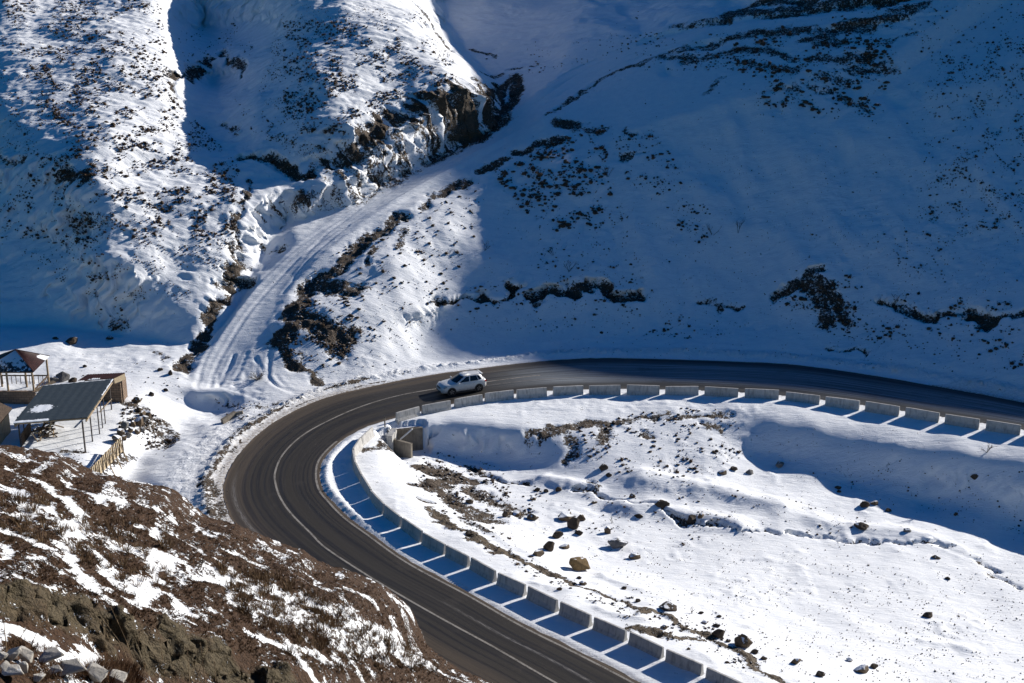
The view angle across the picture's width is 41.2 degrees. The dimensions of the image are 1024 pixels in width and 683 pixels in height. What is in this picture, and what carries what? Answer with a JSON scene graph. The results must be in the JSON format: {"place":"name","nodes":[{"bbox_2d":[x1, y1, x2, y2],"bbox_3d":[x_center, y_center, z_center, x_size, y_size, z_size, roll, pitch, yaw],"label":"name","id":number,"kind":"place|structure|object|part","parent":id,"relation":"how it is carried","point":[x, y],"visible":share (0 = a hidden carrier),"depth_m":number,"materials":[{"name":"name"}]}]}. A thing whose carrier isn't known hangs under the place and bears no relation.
{"place":"outdoors","nodes":[
{"label":"outdoors","id":0,"kind":"place"},
{"bbox_2d":[0,445,489,682],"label":"hillside","id":1,"kind":"structure","parent":0,"point":[71,625],"depth_m":58.36,"materials":[{"name":"snow"}]},
{"bbox_2d":[0,587,6,650],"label":"dry stalk","id":2,"kind":"object","parent":1,"relation":"on","point":[3,617],"visible":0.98,"depth_m":36.57,"materials":[{"name":"plant"}]},
{"bbox_2d":[0,651,8,660],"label":"rock","id":3,"kind":"object","parent":1,"relation":"on","point":[3,655],"visible":1,"depth_m":35.63,"materials":[{"name":"stone"}]},
{"bbox_2d":[0,660,10,671],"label":"rock","id":4,"kind":"object","parent":1,"relation":"on","point":[5,664],"visible":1,"depth_m":34.97,"materials":[{"name":"stone"}]},
{"bbox_2d":[1,664,23,675],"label":"rock","id":5,"kind":"object","parent":1,"relation":"on","point":[13,669],"visible":1,"depth_m":34.93,"materials":[{"name":"stone"}]},
{"bbox_2d":[6,646,21,660],"bbox_3d":[-13.299,8.300,36.255,0.535,0.278,0.390,-13,27,-4],"label":"rock","id":6,"kind":"object","parent":1,"relation":"on","point":[14,653],"visible":0.93,"depth_m":36.13,"materials":[{"name":"stone"}]},
{"bbox_2d":[18,661,27,673],"bbox_3d":[-12.839,8.556,35.730,0.254,0.390,0.202,12,22,2],"label":"rock","id":7,"kind":"object","parent":1,"relation":"on","point":[23,665],"visible":0.67,"depth_m":35.66,"materials":[{"name":"stone"}]},
{"bbox_2d":[18,646,34,662],"bbox_3d":[-13.086,8.456,36.645,0.435,0.501,0.265,4,19,12],"label":"rock","id":8,"kind":"object","parent":1,"relation":"on","point":[26,654],"visible":0.78,"depth_m":36.58,"materials":[{"name":"stone"}]},
{"bbox_2d":[33,673,45,681],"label":"rock","id":9,"kind":"object","parent":1,"relation":"on","point":[39,678],"visible":1,"depth_m":35.96,"materials":[{"name":"stone"}]},
{"bbox_2d":[38,647,64,662],"bbox_3d":[-12.850,8.799,38.005,0.710,0.379,0.473,-16,21,-15],"label":"rock","id":10,"kind":"object","parent":1,"relation":"on","point":[51,654],"visible":0.96,"depth_m":37.87,"materials":[{"name":"stone"}]},
{"bbox_2d":[48,665,62,674],"bbox_3d":[-12.531,9.031,37.390,0.413,0.201,0.332,-13,24,-7],"label":"rock","id":11,"kind":"object","parent":1,"relation":"on","point":[58,668],"visible":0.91,"depth_m":37.31,"materials":[{"name":"stone"}]},
{"bbox_2d":[59,658,86,675],"bbox_3d":[-12.338,9.177,38.107,0.871,0.467,0.512,-10,28,-9],"label":"rock","id":12,"kind":"object","parent":1,"relation":"on","point":[76,665],"visible":0.81,"depth_m":37.95,"materials":[{"name":"stone"}]},
{"bbox_2d":[0,633,147,682],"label":"brown grass","id":13,"kind":"structure","parent":1,"relation":"on","point":[120,665],"depth_m":40.20,"materials":[{"name":"plant"}]},
{"bbox_2d":[85,662,110,682],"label":"rock","id":14,"kind":"object","parent":1,"relation":"on","point":[97,673],"visible":0.95,"depth_m":39.36,"materials":[{"name":"stone"}]},
{"bbox_2d":[108,669,129,682],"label":"rock","id":15,"kind":"object","parent":1,"relation":"on","point":[123,677],"visible":0.89,"depth_m":40.98,"materials":[{"name":"stone"}]},
{"bbox_2d":[111,608,132,662],"bbox_3d":[-13.038,9.915,45.576,0.591,2.324,0.088,0,18,0],"label":"dry stalk","id":16,"kind":"object","parent":1,"relation":"on","point":[124,636],"visible":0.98,"depth_m":45.58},
{"bbox_2d":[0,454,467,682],"bbox_3d":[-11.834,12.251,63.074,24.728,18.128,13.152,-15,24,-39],"label":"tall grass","id":17,"kind":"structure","parent":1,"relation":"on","point":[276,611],"depth_m":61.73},
{"bbox_2d":[0,0,1023,682],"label":"valley ground","id":18,"kind":"structure","parent":0,"point":[222,332],"depth_m":138.62,"materials":[{"name":"snow"}]},
{"bbox_2d":[0,403,11,444],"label":"shed","id":19,"kind":"structure","parent":18,"relation":"on","point":[5,427],"depth_m":110.17,"materials":[{"name":"brown wood"}]},
{"bbox_2d":[0,349,55,403],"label":"gazebo","id":20,"kind":"object","parent":18,"relation":"on","point":[18,361],"visible":1,"depth_m":117.52,"materials":[{"name":"wood"}]},
{"bbox_2d":[30,422,63,440],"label":"wood pile","id":21,"kind":"object","parent":18,"relation":"on","point":[45,428],"visible":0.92,"depth_m":110.35,"materials":[{"name":"brown wood"}]},
{"bbox_2d":[49,375,58,381],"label":"rock","id":22,"kind":"object","parent":18,"relation":"on","point":[53,378],"visible":0.7,"depth_m":122.27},
{"bbox_2d":[55,371,69,381],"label":"rock","id":23,"kind":"object","parent":18,"relation":"on","point":[62,376],"visible":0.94,"depth_m":122.59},
{"bbox_2d":[13,373,127,451],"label":"shelter","id":24,"kind":"object","parent":18,"relation":"on","point":[71,401],"visible":0.98,"depth_m":110.88,"materials":[{"name":"grey metal"}]},
{"bbox_2d":[65,337,77,344],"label":"rock","id":25,"kind":"object","parent":18,"relation":"on","point":[71,340],"visible":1,"depth_m":130.92,"materials":[{"name":"stone"}]},
{"bbox_2d":[68,377,76,382],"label":"rock","id":26,"kind":"object","parent":18,"relation":"on","point":[72,379],"visible":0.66,"depth_m":122.12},
{"bbox_2d":[90,434,128,474],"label":"board fence","id":27,"kind":"object","parent":18,"relation":"on","point":[103,463],"visible":0.79,"depth_m":106.31,"materials":[{"name":"brown wood"}]},
{"bbox_2d":[112,406,151,440],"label":"rocks","id":28,"kind":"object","parent":18,"relation":"on","point":[143,418],"depth_m":113.34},
{"bbox_2d":[131,397,142,403],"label":"rock","id":29,"kind":"object","parent":18,"relation":"on","point":[137,400],"visible":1,"depth_m":118.33,"materials":[{"name":"stone"}]},
{"bbox_2d":[221,410,242,423],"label":"culvert outlet","id":30,"kind":"object","parent":18,"relation":"on","point":[229,417],"visible":1,"depth_m":117.97,"materials":[{"name":"concrete"}]},
{"bbox_2d":[249,371,265,379],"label":"bare shrub","id":31,"kind":"object","parent":18,"relation":"on","point":[260,375],"visible":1,"depth_m":124.76,"materials":[{"name":"plant"}]},
{"bbox_2d":[351,450,356,469],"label":"concrete barrier","id":32,"kind":"object","parent":18,"relation":"on","point":[353,459],"visible":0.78,"depth_m":107.65,"materials":[{"name":"concrete"}]},
{"bbox_2d":[352,438,362,455],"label":"concrete barrier","id":33,"kind":"object","parent":18,"relation":"on","point":[357,448],"visible":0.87,"depth_m":110.17,"materials":[{"name":"concrete"}]},
{"bbox_2d":[353,462,362,481],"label":"concrete barrier","id":34,"kind":"object","parent":18,"relation":"on","point":[357,472],"visible":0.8,"depth_m":105.24,"materials":[{"name":"concrete"}]},
{"bbox_2d":[360,475,371,496],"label":"concrete barrier","id":35,"kind":"object","parent":18,"relation":"on","point":[365,485],"visible":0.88,"depth_m":102.77,"materials":[{"name":"concrete"}]},
{"bbox_2d":[360,427,374,445],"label":"concrete barrier","id":36,"kind":"object","parent":18,"relation":"on","point":[367,436],"visible":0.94,"depth_m":112.38,"materials":[{"name":"concrete"}]},
{"bbox_2d":[369,490,384,513],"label":"concrete barrier","id":37,"kind":"object","parent":18,"relation":"on","point":[378,503],"visible":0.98,"depth_m":100.18,"materials":[{"name":"concrete"}]},
{"bbox_2d":[383,505,401,526],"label":"concrete barrier","id":38,"kind":"object","parent":18,"relation":"on","point":[392,516],"visible":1,"depth_m":97.98,"materials":[{"name":"concrete"}]},
{"bbox_2d":[386,426,422,457],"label":"culvert headwall","id":39,"kind":"object","parent":18,"relation":"on","point":[404,442],"visible":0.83,"depth_m":115.18,"materials":[{"name":"concrete"}]},
{"bbox_2d":[395,406,420,424],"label":"concrete barrier","id":40,"kind":"object","parent":18,"relation":"on","point":[407,414],"visible":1,"depth_m":117.24,"materials":[{"name":"concrete"}]},
{"bbox_2d":[400,518,422,542],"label":"concrete barrier","id":41,"kind":"object","parent":18,"relation":"on","point":[413,531],"visible":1,"depth_m":95.81,"materials":[{"name":"concrete"}]},
{"bbox_2d":[421,532,445,554],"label":"concrete barrier","id":42,"kind":"object","parent":18,"relation":"on","point":[433,544],"visible":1,"depth_m":93.86,"materials":[{"name":"concrete"}]},
{"bbox_2d":[421,400,450,414],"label":"concrete barrier","id":43,"kind":"object","parent":18,"relation":"on","point":[436,407],"visible":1,"depth_m":118.76,"materials":[{"name":"concrete"}]},
{"bbox_2d":[445,545,469,567],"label":"concrete barrier","id":44,"kind":"object","parent":18,"relation":"on","point":[457,556],"visible":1,"depth_m":92.04,"materials":[{"name":"concrete"}]},
{"bbox_2d":[454,394,482,407],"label":"concrete barrier","id":45,"kind":"object","parent":18,"relation":"on","point":[468,401],"visible":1,"depth_m":120.32,"materials":[{"name":"concrete"}]},
{"bbox_2d":[465,530,473,534],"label":"rock","id":46,"kind":"object","parent":18,"relation":"on","point":[468,532],"visible":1,"depth_m":96.63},
{"bbox_2d":[466,498,472,503],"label":"rock","id":47,"kind":"object","parent":18,"relation":"on","point":[469,500],"visible":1,"depth_m":105.00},
{"bbox_2d":[469,557,496,582],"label":"concrete barrier","id":48,"kind":"object","parent":18,"relation":"on","point":[483,570],"visible":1,"depth_m":90.15,"materials":[{"name":"concrete"}]},
{"bbox_2d":[484,390,513,402],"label":"concrete barrier","id":49,"kind":"object","parent":18,"relation":"on","point":[499,396],"visible":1,"depth_m":121.50,"materials":[{"name":"concrete"}]},
{"bbox_2d":[502,511,508,516],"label":"rock","id":50,"kind":"object","parent":18,"relation":"on","point":[505,513],"visible":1,"depth_m":103.14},
{"bbox_2d":[496,573,526,596],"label":"concrete barrier","id":51,"kind":"object","parent":18,"relation":"on","point":[512,585],"visible":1,"depth_m":88.32,"materials":[{"name":"concrete"}]},
{"bbox_2d":[0,0,1023,678],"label":"grass hummock","id":52,"kind":"object","parent":18,"relation":"on","point":[46,70],"depth_m":150.58,"materials":[{"name":"plant"}]},
{"bbox_2d":[0,0,1023,682],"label":"grass fleck","id":53,"kind":"object","parent":18,"relation":"on","point":[442,250],"depth_m":146.07},
{"bbox_2d":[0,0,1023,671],"bbox_3d":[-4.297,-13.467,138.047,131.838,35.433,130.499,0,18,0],"label":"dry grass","id":54,"kind":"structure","parent":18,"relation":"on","point":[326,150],"depth_m":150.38,"materials":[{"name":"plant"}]},
{"bbox_2d":[1,0,1023,677],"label":"grass hummock","id":55,"kind":"object","parent":18,"relation":"on","point":[545,182],"visible":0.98,"depth_m":147.55,"materials":[{"name":"plant"}]},
{"bbox_2d":[513,510,520,516],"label":"rock","id":56,"kind":"object","parent":18,"relation":"on","point":[516,513],"visible":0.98,"depth_m":104.26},
{"bbox_2d":[516,387,546,398],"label":"concrete barrier","id":57,"kind":"object","parent":18,"relation":"on","point":[530,393],"visible":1,"depth_m":122.20,"materials":[{"name":"concrete"}]},
{"bbox_2d":[527,513,538,519],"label":"rock","id":58,"kind":"object","parent":18,"relation":"on","point":[531,516],"visible":1,"depth_m":103.23,"materials":[{"name":"stone"}]},
{"bbox_2d":[532,550,543,556],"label":"rock","id":59,"kind":"object","parent":18,"relation":"on","point":[538,553],"visible":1,"depth_m":94.88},
{"bbox_2d":[526,586,559,612],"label":"concrete barrier","id":60,"kind":"object","parent":18,"relation":"on","point":[542,599],"visible":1,"depth_m":86.45,"materials":[{"name":"concrete"}]},
{"bbox_2d":[543,541,554,551],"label":"rock","id":61,"kind":"object","parent":18,"relation":"on","point":[548,546],"visible":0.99,"depth_m":97.04,"materials":[{"name":"stone"}]},
{"bbox_2d":[552,531,562,538],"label":"rock","id":62,"kind":"object","parent":18,"relation":"on","point":[557,534],"visible":1,"depth_m":100.30,"materials":[{"name":"stone"}]},
{"bbox_2d":[559,544,569,548],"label":"rock","id":63,"kind":"object","parent":18,"relation":"on","point":[565,546],"visible":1,"depth_m":98.29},
{"bbox_2d":[558,511,573,521],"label":"rock","id":64,"kind":"object","parent":18,"relation":"on","point":[567,516],"visible":0.7,"depth_m":103.73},
{"bbox_2d":[553,385,582,395],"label":"concrete barrier","id":65,"kind":"object","parent":18,"relation":"on","point":[567,390],"visible":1,"depth_m":122.88,"materials":[{"name":"concrete"}]},
{"bbox_2d":[567,517,579,529],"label":"rock","id":66,"kind":"object","parent":18,"relation":"on","point":[573,523],"visible":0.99,"depth_m":102.28,"materials":[{"name":"stone"}]},
{"bbox_2d":[559,601,592,627],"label":"concrete barrier","id":67,"kind":"object","parent":18,"relation":"on","point":[575,614],"visible":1,"depth_m":84.62,"materials":[{"name":"concrete"}]},
{"bbox_2d":[574,530,582,535],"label":"rock","id":68,"kind":"object","parent":18,"relation":"on","point":[579,532],"visible":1,"depth_m":101.41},
{"bbox_2d":[569,557,590,569],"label":"rock","id":69,"kind":"object","parent":18,"relation":"on","point":[578,563],"visible":1,"depth_m":94.51,"materials":[{"name":"stone"}]},
{"bbox_2d":[577,514,585,520],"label":"rock","id":70,"kind":"object","parent":18,"relation":"on","point":[580,517],"visible":0.74,"depth_m":104.00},
{"bbox_2d":[599,464,607,470],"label":"rock","id":71,"kind":"object","parent":18,"relation":"on","point":[602,467],"visible":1,"depth_m":111.50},
{"bbox_2d":[589,385,620,394],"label":"concrete barrier","id":72,"kind":"object","parent":18,"relation":"on","point":[604,389],"visible":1,"depth_m":123.04,"materials":[{"name":"concrete"}]},
{"bbox_2d":[604,526,610,533],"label":"rock","id":73,"kind":"object","parent":18,"relation":"on","point":[607,529],"visible":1,"depth_m":102.21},
{"bbox_2d":[592,617,627,641],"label":"concrete barrier","id":74,"kind":"object","parent":18,"relation":"on","point":[609,629],"visible":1,"depth_m":82.89,"materials":[{"name":"concrete"}]},
{"bbox_2d":[608,537,627,548],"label":"rock","id":75,"kind":"object","parent":18,"relation":"on","point":[616,542],"visible":1,"depth_m":99.88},
{"bbox_2d":[628,552,640,558],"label":"rock","id":76,"kind":"object","parent":18,"relation":"on","point":[634,555],"visible":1,"depth_m":98.24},
{"bbox_2d":[627,385,659,394],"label":"concrete barrier","id":77,"kind":"object","parent":18,"relation":"on","point":[643,389],"visible":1,"depth_m":123.01,"materials":[{"name":"concrete"}]},
{"bbox_2d":[628,632,664,658],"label":"concrete barrier","id":78,"kind":"object","parent":18,"relation":"on","point":[650,647],"visible":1,"depth_m":81.08,"materials":[{"name":"concrete"}]},
{"bbox_2d":[655,500,669,508],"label":"rock","id":79,"kind":"object","parent":18,"relation":"on","point":[662,504],"visible":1,"depth_m":106.10,"materials":[{"name":"stone"}]},
{"bbox_2d":[659,601,676,610],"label":"rock","id":80,"kind":"object","parent":18,"relation":"on","point":[667,606],"visible":1,"depth_m":88.11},
{"bbox_2d":[665,386,698,395],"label":"concrete barrier","id":81,"kind":"object","parent":18,"relation":"on","point":[683,390],"visible":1,"depth_m":122.86,"materials":[{"name":"concrete"}]},
{"bbox_2d":[665,649,703,675],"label":"concrete barrier","id":82,"kind":"object","parent":18,"relation":"on","point":[678,660],"visible":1,"depth_m":79.26,"materials":[{"name":"concrete"}]},
{"bbox_2d":[687,514,696,523],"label":"rock","id":83,"kind":"object","parent":18,"relation":"on","point":[692,519],"visible":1,"depth_m":104.79,"materials":[{"name":"stone"}]},
{"bbox_2d":[712,629,724,638],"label":"rock","id":84,"kind":"object","parent":18,"relation":"on","point":[719,633],"visible":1,"depth_m":84.56,"materials":[{"name":"stone"}]},
{"bbox_2d":[704,386,737,396],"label":"concrete barrier","id":85,"kind":"object","parent":18,"relation":"on","point":[720,391],"visible":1,"depth_m":122.52,"materials":[{"name":"concrete"}]},
{"bbox_2d":[718,469,726,474],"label":"rock","id":86,"kind":"object","parent":18,"relation":"on","point":[723,472],"visible":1,"depth_m":112.26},
{"bbox_2d":[705,667,741,682],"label":"concrete barrier","id":87,"kind":"object","parent":18,"relation":"on","point":[713,676],"visible":1,"depth_m":77.72,"materials":[{"name":"concrete"}]},
{"bbox_2d":[734,633,752,647],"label":"rock","id":88,"kind":"object","parent":18,"relation":"on","point":[742,640],"visible":0.99,"depth_m":83.42,"materials":[{"name":"stone"}]},
{"bbox_2d":[746,469,753,474],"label":"rock","id":89,"kind":"object","parent":18,"relation":"on","point":[749,471],"visible":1,"depth_m":113.20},
{"bbox_2d":[750,649,758,653],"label":"rock","id":90,"kind":"object","parent":18,"relation":"on","point":[754,651],"visible":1,"depth_m":82.84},
{"bbox_2d":[745,388,778,399],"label":"concrete barrier","id":91,"kind":"object","parent":18,"relation":"on","point":[763,393],"visible":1,"depth_m":122.01,"materials":[{"name":"concrete"}]},
{"bbox_2d":[776,461,783,467],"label":"rock","id":92,"kind":"object","parent":18,"relation":"on","point":[779,464],"visible":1,"depth_m":114.50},
{"bbox_2d":[791,658,800,664],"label":"rock","id":93,"kind":"object","parent":18,"relation":"on","point":[796,661],"visible":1,"depth_m":82.08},
{"bbox_2d":[785,392,819,404],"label":"concrete barrier","id":94,"kind":"object","parent":18,"relation":"on","point":[803,398],"visible":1,"depth_m":121.05,"materials":[{"name":"concrete"}]},
{"bbox_2d":[815,671,824,676],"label":"rock","id":95,"kind":"object","parent":18,"relation":"on","point":[820,674],"visible":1,"depth_m":80.81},
{"bbox_2d":[825,396,859,410],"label":"concrete barrier","id":96,"kind":"object","parent":18,"relation":"on","point":[845,403],"visible":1,"depth_m":119.83,"materials":[{"name":"concrete"}]},
{"bbox_2d":[853,664,868,673],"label":"rock","id":97,"kind":"object","parent":18,"relation":"on","point":[863,668],"visible":1,"depth_m":82.82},
{"bbox_2d":[854,522,868,529],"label":"rock","id":98,"kind":"object","parent":18,"relation":"on","point":[861,525],"visible":1,"depth_m":105.06,"materials":[{"name":"stone"}]},
{"bbox_2d":[860,501,869,507],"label":"rock","id":99,"kind":"object","parent":18,"relation":"on","point":[863,504],"visible":1,"depth_m":109.00,"materials":[{"name":"stone"}]},
{"bbox_2d":[870,663,877,668],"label":"rock","id":100,"kind":"object","parent":18,"relation":"on","point":[873,665],"visible":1,"depth_m":84.03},
{"bbox_2d":[865,401,899,415],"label":"concrete barrier","id":101,"kind":"object","parent":18,"relation":"on","point":[882,408],"visible":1,"depth_m":118.55,"materials":[{"name":"concrete"}]},
{"bbox_2d":[905,407,939,422],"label":"concrete barrier","id":102,"kind":"object","parent":18,"relation":"on","point":[920,414],"visible":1,"depth_m":117.20,"materials":[{"name":"concrete"}]},
{"bbox_2d":[922,612,932,617],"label":"rock","id":103,"kind":"object","parent":18,"relation":"on","point":[928,614],"visible":1,"depth_m":92.71,"materials":[{"name":"stone"}]},
{"bbox_2d":[944,414,979,429],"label":"concrete barrier","id":104,"kind":"object","parent":18,"relation":"on","point":[963,421],"visible":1,"depth_m":115.69,"materials":[{"name":"concrete"}]},
{"bbox_2d":[970,474,977,479],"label":"rock","id":105,"kind":"object","parent":18,"relation":"on","point":[974,476],"visible":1,"depth_m":110.47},
{"bbox_2d":[985,420,1020,434],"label":"concrete barrier","id":106,"kind":"object","parent":18,"relation":"on","point":[1002,427],"visible":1,"depth_m":114.39,"materials":[{"name":"concrete"}]},
{"bbox_2d":[223,358,1023,682],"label":"road","id":107,"kind":"structure","parent":0,"point":[251,498],"depth_m":108.62,"materials":[{"name":"asphalt"}]},
{"bbox_2d":[274,375,556,682],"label":"road centre line","id":108,"kind":"object","parent":107,"relation":"on","point":[315,538],"visible":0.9,"depth_m":92.76,"materials":[{"name":"paint"}]},
{"bbox_2d":[436,370,486,395],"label":"car","id":109,"kind":"object","parent":107,"relation":"on","point":[467,381],"visible":1,"depth_m":123.28,"materials":[{"name":"white paint"}]},
{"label":"side window","id":110,"kind":"part","parent":109,"relation":"part of","materials":[{"name":"black glass"}]},
{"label":"side window","id":111,"kind":"part","parent":109,"relation":"part of","materials":[{"name":"black glass"}]},
{"bbox_2d":[315,441,633,682],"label":"road edge line","id":112,"kind":"object","parent":107,"relation":"on","point":[332,506],"visible":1,"depth_m":89.66,"materials":[{"name":"paint"}]}
]}

